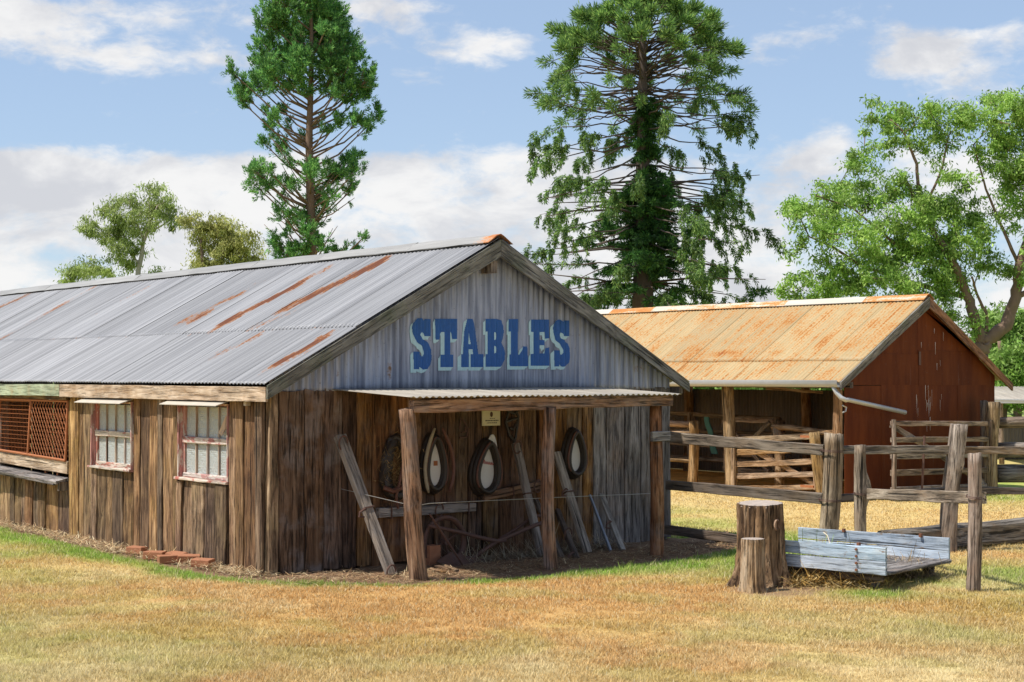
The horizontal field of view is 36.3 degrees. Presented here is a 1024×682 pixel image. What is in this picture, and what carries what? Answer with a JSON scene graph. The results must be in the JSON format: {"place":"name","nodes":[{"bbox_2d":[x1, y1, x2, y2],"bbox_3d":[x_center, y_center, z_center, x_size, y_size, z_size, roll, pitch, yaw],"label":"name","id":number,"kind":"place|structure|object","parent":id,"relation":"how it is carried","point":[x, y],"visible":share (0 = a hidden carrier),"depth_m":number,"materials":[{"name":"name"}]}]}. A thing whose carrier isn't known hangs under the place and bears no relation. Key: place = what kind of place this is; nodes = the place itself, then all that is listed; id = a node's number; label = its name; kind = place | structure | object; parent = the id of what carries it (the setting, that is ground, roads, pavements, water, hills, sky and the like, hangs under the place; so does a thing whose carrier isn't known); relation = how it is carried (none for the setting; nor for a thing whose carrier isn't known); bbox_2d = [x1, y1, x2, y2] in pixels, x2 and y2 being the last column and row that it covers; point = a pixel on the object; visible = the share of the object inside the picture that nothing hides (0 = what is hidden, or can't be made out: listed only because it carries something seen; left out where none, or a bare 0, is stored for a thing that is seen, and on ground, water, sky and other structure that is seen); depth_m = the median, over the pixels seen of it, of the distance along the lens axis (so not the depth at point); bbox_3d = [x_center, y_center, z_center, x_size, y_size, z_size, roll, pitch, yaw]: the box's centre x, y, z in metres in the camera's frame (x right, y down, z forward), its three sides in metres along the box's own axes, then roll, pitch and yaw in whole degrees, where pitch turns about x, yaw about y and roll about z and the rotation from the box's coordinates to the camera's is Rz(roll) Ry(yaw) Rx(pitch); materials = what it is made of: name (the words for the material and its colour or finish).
{"place":"outdoors","nodes":[
{"label":"outdoors","id":0,"kind":"place"},
{"bbox_2d":[0,382,1023,681],"bbox_3d":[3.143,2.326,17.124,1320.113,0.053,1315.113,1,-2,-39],"label":"ground","id":1,"kind":"structure","parent":0,"point":[676,474],"depth_m":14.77,"materials":[{"name":"beige plant"}]},
{"bbox_2d":[51,178,187,283],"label":"gum tree","id":2,"kind":"object","parent":1,"relation":"on","point":[155,208],"visible":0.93,"depth_m":74.63,"materials":[{"name":"green plant"}]},
{"bbox_2d":[126,545,147,554],"bbox_3d":[-4.066,2.268,16.950,0.240,0.083,0.124,-1,-1,33],"label":"loose brick","id":3,"kind":"object","parent":1,"relation":"on","point":[137,549],"visible":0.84,"depth_m":16.90,"materials":[{"name":"red brick"}]},
{"bbox_2d":[0,517,277,579],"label":"straw litter","id":4,"kind":"object","parent":1,"relation":"on","point":[43,532],"visible":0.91,"depth_m":17.54,"materials":[{"name":"beige plant"}]},
{"bbox_2d":[143,550,166,559],"bbox_3d":[-3.766,2.258,16.486,0.232,0.087,0.120,0,-1,15],"label":"loose brick","id":5,"kind":"object","parent":1,"relation":"on","point":[154,554],"visible":0.76,"depth_m":16.44,"materials":[{"name":"brick"}]},
{"bbox_2d":[157,554,178,563],"bbox_3d":[-3.541,2.251,16.151,0.236,0.085,0.122,1,-1,-25],"label":"loose brick","id":6,"kind":"object","parent":1,"relation":"on","point":[165,559],"visible":0.94,"depth_m":16.09,"materials":[{"name":"red brick"}]},
{"bbox_2d":[165,551,187,554],"bbox_3d":[-3.511,2.255,16.373,0.240,0.086,0.122,-1,7,38],"label":"loose brick","id":7,"kind":"object","parent":1,"relation":"on","point":[170,552],"visible":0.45,"depth_m":16.38,"materials":[{"name":"red brick"}]},
{"bbox_2d":[177,554,199,563],"bbox_3d":[-3.337,2.251,16.152,0.233,0.084,0.126,0,1,-8],"label":"loose brick","id":8,"kind":"object","parent":1,"relation":"on","point":[187,556],"visible":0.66,"depth_m":16.09,"materials":[{"name":"red brick"}]},
{"bbox_2d":[190,557,215,567],"bbox_3d":[-3.131,2.246,15.834,0.240,0.082,0.117,-1,4,27],"label":"loose brick","id":9,"kind":"object","parent":1,"relation":"on","point":[203,561],"visible":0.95,"depth_m":15.79,"materials":[{"name":"orange brick"}]},
{"bbox_2d":[172,206,268,269],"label":"gum tree","id":10,"kind":"object","parent":1,"relation":"on","point":[232,248],"visible":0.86,"depth_m":71.81,"materials":[{"name":"green plant"}]},
{"bbox_2d":[220,0,385,258],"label":"hoop pine","id":11,"kind":"object","parent":1,"relation":"on","point":[330,41],"visible":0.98,"depth_m":49.64,"materials":[{"name":"green plant"}]},
{"bbox_2d":[0,234,689,581],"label":"stable building","id":12,"kind":"structure","parent":1,"relation":"on","point":[237,398],"depth_m":17.07,"materials":[{"name":"wood"}]},
{"bbox_2d":[45,413,68,475],"bbox_3d":[-5.676,1.487,20.054,0.079,1.101,1.688,1,-2,-39],"label":"stored grille","id":13,"kind":"object","parent":12,"relation":"attached to","point":[59,438],"visible":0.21,"depth_m":20.36,"materials":[{"name":"metal"}]},
{"bbox_2d":[74,398,133,471],"bbox_3d":[-4.665,1.068,18.011,0.262,0.834,1.270,1,-2,-39],"label":"window","id":14,"kind":"structure","parent":12,"relation":"in","point":[111,448],"depth_m":18.11,"materials":[{"name":"red paint"}]},
{"bbox_2d":[160,400,228,484],"bbox_3d":[-3.262,1.035,16.252,0.262,0.864,1.280,1,-2,-39],"label":"window","id":15,"kind":"structure","parent":12,"relation":"in","point":[202,459],"depth_m":16.37,"materials":[{"name":"red paint"}]},
{"bbox_2d":[374,421,423,508],"bbox_3d":[-1.145,1.278,16.152,0.616,0.909,0.244,1,-2,-39],"label":"harness bundle","id":16,"kind":"object","parent":12,"relation":"hanging from","point":[390,490],"visible":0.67,"depth_m":16.06,"materials":[{"name":"black leather"}]},
{"bbox_2d":[375,502,475,518],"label":"hanging beam","id":17,"kind":"structure","parent":12,"relation":"attached to","point":[441,509],"depth_m":16.38,"materials":[{"name":"wood"}]},
{"bbox_2d":[430,445,440,485],"bbox_3d":[-0.816,1.297,16.457,0.224,0.520,0.016,1,-2,-39],"label":"painted board","id":18,"kind":"object","parent":12,"relation":"attached to","point":[435,468],"visible":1,"depth_m":16.46,"materials":[{"name":"metal"}]},
{"bbox_2d":[419,425,455,494],"bbox_3d":[-0.806,1.254,16.460,0.412,0.734,0.192,1,-2,-39],"label":"horse collar","id":19,"kind":"object","parent":12,"relation":"hanging from","point":[432,439],"visible":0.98,"depth_m":16.42,"materials":[{"name":"black leather"}]},
{"bbox_2d":[459,418,468,438],"bbox_3d":[-0.513,0.930,16.720,0.138,0.225,0.021,1,-2,-39],"label":"iron hook","id":20,"kind":"object","parent":12,"relation":"attached to","point":[467,431],"visible":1,"depth_m":16.71,"materials":[{"name":"brown metal"}]},
{"bbox_2d":[467,437,502,496],"bbox_3d":[-0.288,1.333,16.881,0.427,0.709,0.178,1,-2,-39],"label":"horse collar","id":21,"kind":"object","parent":12,"relation":"hanging from","point":[482,448],"visible":1,"depth_m":16.81,"materials":[{"name":"black leather"}]},
{"bbox_2d":[481,434,496,487],"bbox_3d":[-0.259,1.337,16.900,0.285,0.652,0.017,1,-2,-39],"label":"painted board","id":22,"kind":"object","parent":12,"relation":"attached to","point":[487,472],"visible":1,"depth_m":16.90,"materials":[{"name":"white paint"}]},
{"bbox_2d":[482,411,499,425],"bbox_3d":[-0.227,0.783,16.973,0.245,0.270,0.018,1,-2,-39],"label":"notice board","id":23,"kind":"object","parent":12,"relation":"attached to","point":[490,418],"visible":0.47,"depth_m":16.96,"materials":[{"name":"metal"}]},
{"bbox_2d":[343,489,650,504],"bbox_3d":[0.095,1.558,15.853,3.495,0.144,1.003,0,-1,-21],"label":"strung wire","id":24,"kind":"object","parent":12,"relation":"attached to","point":[507,499],"visible":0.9,"depth_m":15.59,"materials":[{"name":"grey metal"}]},
{"bbox_2d":[481,479,540,500],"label":"hanging beam","id":25,"kind":"structure","parent":12,"relation":"attached to","point":[514,490],"depth_m":17.04,"materials":[{"name":"wood"}]},
{"bbox_2d":[504,411,519,442],"bbox_3d":[0.007,0.911,17.135,0.224,0.477,0.036,1,-2,-39],"label":"bridle","id":26,"kind":"object","parent":12,"relation":"hanging from","point":[516,424],"visible":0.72,"depth_m":17.12,"materials":[{"name":"black leather"}]},
{"bbox_2d":[561,425,587,478],"bbox_3d":[0.701,1.237,17.677,0.365,0.667,0.168,1,-2,-39],"label":"horse collar","id":27,"kind":"object","parent":12,"relation":"hanging from","point":[572,433],"visible":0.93,"depth_m":17.61,"materials":[{"name":"black leather"}]},
{"bbox_2d":[572,439,579,470],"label":"painted board","id":28,"kind":"object","parent":12,"relation":"attached to","point":[575,458],"visible":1,"depth_m":17.68,"materials":[{"name":"white paint"}]},
{"bbox_2d":[334,434,396,575],"bbox_3d":[-1.467,1.623,15.397,0.800,1.400,0.227,-1,-2,41],"label":"leaning board","id":29,"kind":"object","parent":1,"relation":"on","point":[369,516],"visible":0.96,"depth_m":15.40,"materials":[{"name":"wood"}]},
{"bbox_2d":[425,544,440,565],"bbox_3d":[-0.825,2.199,16.072,0.136,0.200,0.126,1,-2,-39],"label":"brick block","id":30,"kind":"object","parent":1,"relation":"on","point":[433,554],"depth_m":16.02,"materials":[{"name":"red brick"}]},
{"bbox_2d":[429,568,445,572],"bbox_3d":[-0.729,2.260,15.396,0.056,0.030,0.238,1,0,-34],"label":"split stick","id":31,"kind":"object","parent":1,"relation":"on","point":[438,570],"visible":1,"depth_m":15.38,"materials":[{"name":"brown wood"}]},
{"bbox_2d":[432,564,450,570],"bbox_3d":[-0.703,2.266,15.647,0.053,0.029,0.353,1,-1,-30],"label":"split stick","id":32,"kind":"object","parent":1,"relation":"on","point":[440,566],"visible":1,"depth_m":15.63,"materials":[{"name":"wood"}]},
{"bbox_2d":[436,562,458,571],"bbox_3d":[-0.660,2.269,15.755,0.053,0.028,0.761,1,-1,-19],"label":"split stick","id":33,"kind":"object","parent":1,"relation":"on","point":[452,568],"visible":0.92,"depth_m":15.62,"materials":[{"name":"wood"}]},
{"bbox_2d":[424,514,541,566],"bbox_3d":[-0.180,2.087,16.435,1.681,0.558,0.378,1,-2,-39],"label":"old plough","id":34,"kind":"object","parent":1,"relation":"on","point":[448,558],"visible":0.86,"depth_m":16.26,"materials":[{"name":"metal"}]},
{"bbox_2d":[429,514,464,565],"bbox_3d":[-0.636,2.048,15.798,0.022,0.649,0.600,-1,-2,39],"label":"iron rod","id":35,"kind":"object","parent":34,"relation":"on","point":[445,538],"visible":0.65,"depth_m":15.76,"materials":[{"name":"brown metal"}]},
{"bbox_2d":[235,536,736,588],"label":"bark litter","id":36,"kind":"object","parent":1,"relation":"on","point":[501,569],"visible":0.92,"depth_m":15.75,"materials":[{"name":"wood"}]},
{"bbox_2d":[511,440,542,556],"bbox_3d":[0.171,1.701,16.940,0.463,1.252,0.145,-1,-2,43],"label":"leaning board","id":37,"kind":"object","parent":1,"relation":"on","point":[524,481],"visible":0.99,"depth_m":16.94,"materials":[{"name":"wood"}]},
{"bbox_2d":[436,522,644,564],"bbox_3d":[0.219,2.132,16.961,3.151,0.364,0.960,1,-2,-39],"label":"dry weed tangle","id":38,"kind":"object","parent":1,"relation":"on","point":[576,544],"visible":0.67,"depth_m":16.75,"materials":[{"name":"plant"}]},
{"bbox_2d":[533,499,564,557],"bbox_3d":[0.402,2.035,16.943,0.067,0.601,0.729,1,-1,-23],"label":"leaning board","id":39,"kind":"object","parent":1,"relation":"on","point":[537,503],"visible":0.44,"depth_m":16.78,"materials":[{"name":"grey wood"}]},
{"bbox_2d":[555,508,579,558],"bbox_3d":[0.601,2.103,17.022,0.140,0.492,0.917,0,-1,-7],"label":"leaning swingletree","id":40,"kind":"object","parent":1,"relation":"on","point":[566,533],"visible":0.95,"depth_m":16.96,"materials":[{"name":"wood"}]},
{"bbox_2d":[554,451,591,552],"bbox_3d":[0.630,1.782,17.279,0.216,1.110,0.510,1,-2,-45],"label":"leaning board","id":41,"kind":"object","parent":1,"relation":"on","point":[568,491],"visible":0.97,"depth_m":17.28,"materials":[{"name":"wood"}]},
{"bbox_2d":[588,494,611,551],"bbox_3d":[0.990,2.041,17.555,0.040,0.604,0.508,1,-1,-25],"label":"steel bar","id":42,"kind":"object","parent":1,"relation":"on","point":[601,525],"visible":0.97,"depth_m":17.53,"materials":[{"name":"grey metal"}]},
{"bbox_2d":[598,493,625,549],"bbox_3d":[1.086,2.042,17.623,0.169,0.617,0.563,1,-1,-23],"label":"leaning board","id":43,"kind":"object","parent":1,"relation":"on","point":[610,518],"visible":0.98,"depth_m":17.60,"materials":[{"name":"wood"}]},
{"bbox_2d":[521,0,784,309],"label":"bunya pine","id":44,"kind":"object","parent":1,"relation":"on","point":[645,202],"visible":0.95,"depth_m":42.48,"materials":[{"name":"green plant"}]},
{"bbox_2d":[670,420,698,481],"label":"yard rails","id":45,"kind":"object","parent":1,"relation":"on","point":[693,459],"visible":0.4,"depth_m":26.92,"materials":[{"name":"brown wood"}]},
{"bbox_2d":[693,387,765,389],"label":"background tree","id":46,"kind":"object","parent":1,"relation":"on","point":[750,388],"visible":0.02,"depth_m":79.04,"materials":[{"name":"green plant"}]},
{"bbox_2d":[670,411,843,468],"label":"yard rails","id":47,"kind":"object","parent":1,"relation":"on","point":[691,416],"visible":0.18,"depth_m":30.07,"materials":[{"name":"brown wood"}]},
{"bbox_2d":[726,500,796,593],"bbox_3d":[2.287,1.891,14.474,0.636,0.786,0.940,-1,-1,23],"label":"tree stump","id":48,"kind":"object","parent":1,"relation":"on","point":[761,565],"visible":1,"depth_m":14.45,"materials":[{"name":"brown wood"}]},
{"bbox_2d":[731,432,822,492],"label":"timber gate","id":49,"kind":"structure","parent":1,"relation":"on","point":[816,474],"depth_m":25.14,"materials":[{"name":"wood"}]},
{"bbox_2d":[771,424,832,484],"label":"yard rails","id":50,"kind":"object","parent":1,"relation":"on","point":[777,429],"visible":0.56,"depth_m":25.65,"materials":[{"name":"brown wood"}]},
{"bbox_2d":[596,294,1012,493],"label":"rusty shed","id":51,"kind":"structure","parent":1,"relation":"on","point":[883,361],"depth_m":26.03,"materials":[{"name":"orange metal"}]},
{"bbox_2d":[704,417,717,453],"bbox_3d":[3.669,1.739,28.830,0.040,0.675,0.356,1,-2,-39],"label":"hanging cloth","id":52,"kind":"object","parent":51,"relation":"hanging from","point":[710,432],"visible":0.69,"depth_m":28.84,"materials":[{"name":"green fabric"}]},
{"bbox_2d":[721,417,775,472],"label":"timber gate","id":53,"kind":"structure","parent":51,"relation":"attached to","point":[767,421],"depth_m":27.45,"materials":[{"name":"brown wood"}]},
{"bbox_2d":[794,388,843,389],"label":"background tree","id":54,"kind":"object","parent":1,"relation":"on","point":[819,388],"visible":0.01,"depth_m":83.05,"materials":[{"name":"green plant"}]},
{"bbox_2d":[789,529,853,577],"bbox_3d":[2.930,2.011,15.124,0.942,0.527,1.505,1,-2,-39],"label":"weed tuft","id":55,"kind":"object","parent":1,"relation":"on","point":[822,542],"visible":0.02,"depth_m":15.15,"materials":[{"name":"plant"}]},
{"bbox_2d":[774,560,911,590],"bbox_3d":[2.965,2.138,14.499,1.477,0.246,0.925,0,-1,7],"label":"hay tuft","id":56,"kind":"object","parent":1,"relation":"on","point":[814,580],"visible":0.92,"depth_m":14.41,"materials":[{"name":"plant"}]},
{"bbox_2d":[664,423,1023,552],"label":"rail fence","id":57,"kind":"object","parent":1,"relation":"on","point":[831,497],"visible":0.77,"depth_m":17.32,"materials":[{"name":"wood"}]},
{"bbox_2d":[785,527,951,589],"bbox_3d":[3.179,2.082,15.110,1.652,0.452,1.527,-1,-2,38],"label":"blue dray tray","id":58,"kind":"object","parent":1,"relation":"on","point":[877,562],"visible":0.81,"depth_m":14.62,"materials":[{"name":"blue wood"}]},
{"bbox_2d":[767,85,1023,356],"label":"gum tree","id":59,"kind":"object","parent":1,"relation":"on","point":[926,213],"visible":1,"depth_m":47.76,"materials":[{"name":"green plant"}]},
{"bbox_2d":[860,540,956,582],"bbox_3d":[3.788,2.096,15.035,1.095,0.353,0.838,0,-1,-4],"label":"dry brush","id":60,"kind":"object","parent":1,"relation":"on","point":[913,574],"visible":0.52,"depth_m":14.91,"materials":[{"name":"plant"}]},
{"bbox_2d":[853,445,986,591],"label":"slip rail wing","id":61,"kind":"structure","parent":1,"relation":"on","point":[974,497],"depth_m":14.70,"materials":[{"name":"wood"}]},
{"bbox_2d":[921,436,925,488],"bbox_3d":[6.423,1.982,24.430,0.126,1.000,0.039,1,-2,-39],"label":"star picket","id":62,"kind":"object","parent":1,"relation":"on","point":[923,461],"visible":0.65,"depth_m":24.42,"materials":[{"name":"metal"}]},
{"bbox_2d":[877,517,1023,549],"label":"ground log","id":63,"kind":"object","parent":1,"relation":"on","point":[1003,531],"visible":0.56,"depth_m":17.78,"materials":[{"name":"grey wood"}]},
{"bbox_2d":[968,297,1023,416],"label":"background tree","id":64,"kind":"object","parent":1,"relation":"on","point":[995,317],"visible":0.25,"depth_m":69.60,"materials":[{"name":"green plant"}]},
{"bbox_2d":[980,400,1023,494],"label":"log yard fence","id":65,"kind":"object","parent":1,"relation":"on","point":[1002,473],"visible":0.69,"depth_m":26.05,"materials":[{"name":"wood"}]},
{"bbox_2d":[889,419,992,489],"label":"timber gate","id":66,"kind":"structure","parent":65,"relation":"attached to","point":[908,437],"depth_m":24.64,"materials":[{"name":"wood"}]},
{"bbox_2d":[988,335,1023,408],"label":"background tree","id":67,"kind":"object","parent":1,"relation":"on","point":[1009,363],"visible":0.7,"depth_m":57.66,"materials":[{"name":"green plant"}]},
{"bbox_2d":[988,338,1023,416],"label":"background tree","id":68,"kind":"object","parent":1,"relation":"on","point":[1006,407],"visible":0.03,"depth_m":59.83,"materials":[{"name":"green plant"}]},
{"bbox_2d":[995,386,1023,463],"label":"shelter","id":69,"kind":"object","parent":1,"relation":"on","point":[1004,394],"visible":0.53,"depth_m":35.52,"materials":[{"name":"metal"}]},
{"bbox_2d":[0,0,1023,343],"label":"sky","id":70,"kind":"structure","parent":0,"point":[99,99],"materials":[{"name":"blue"}]}
]}

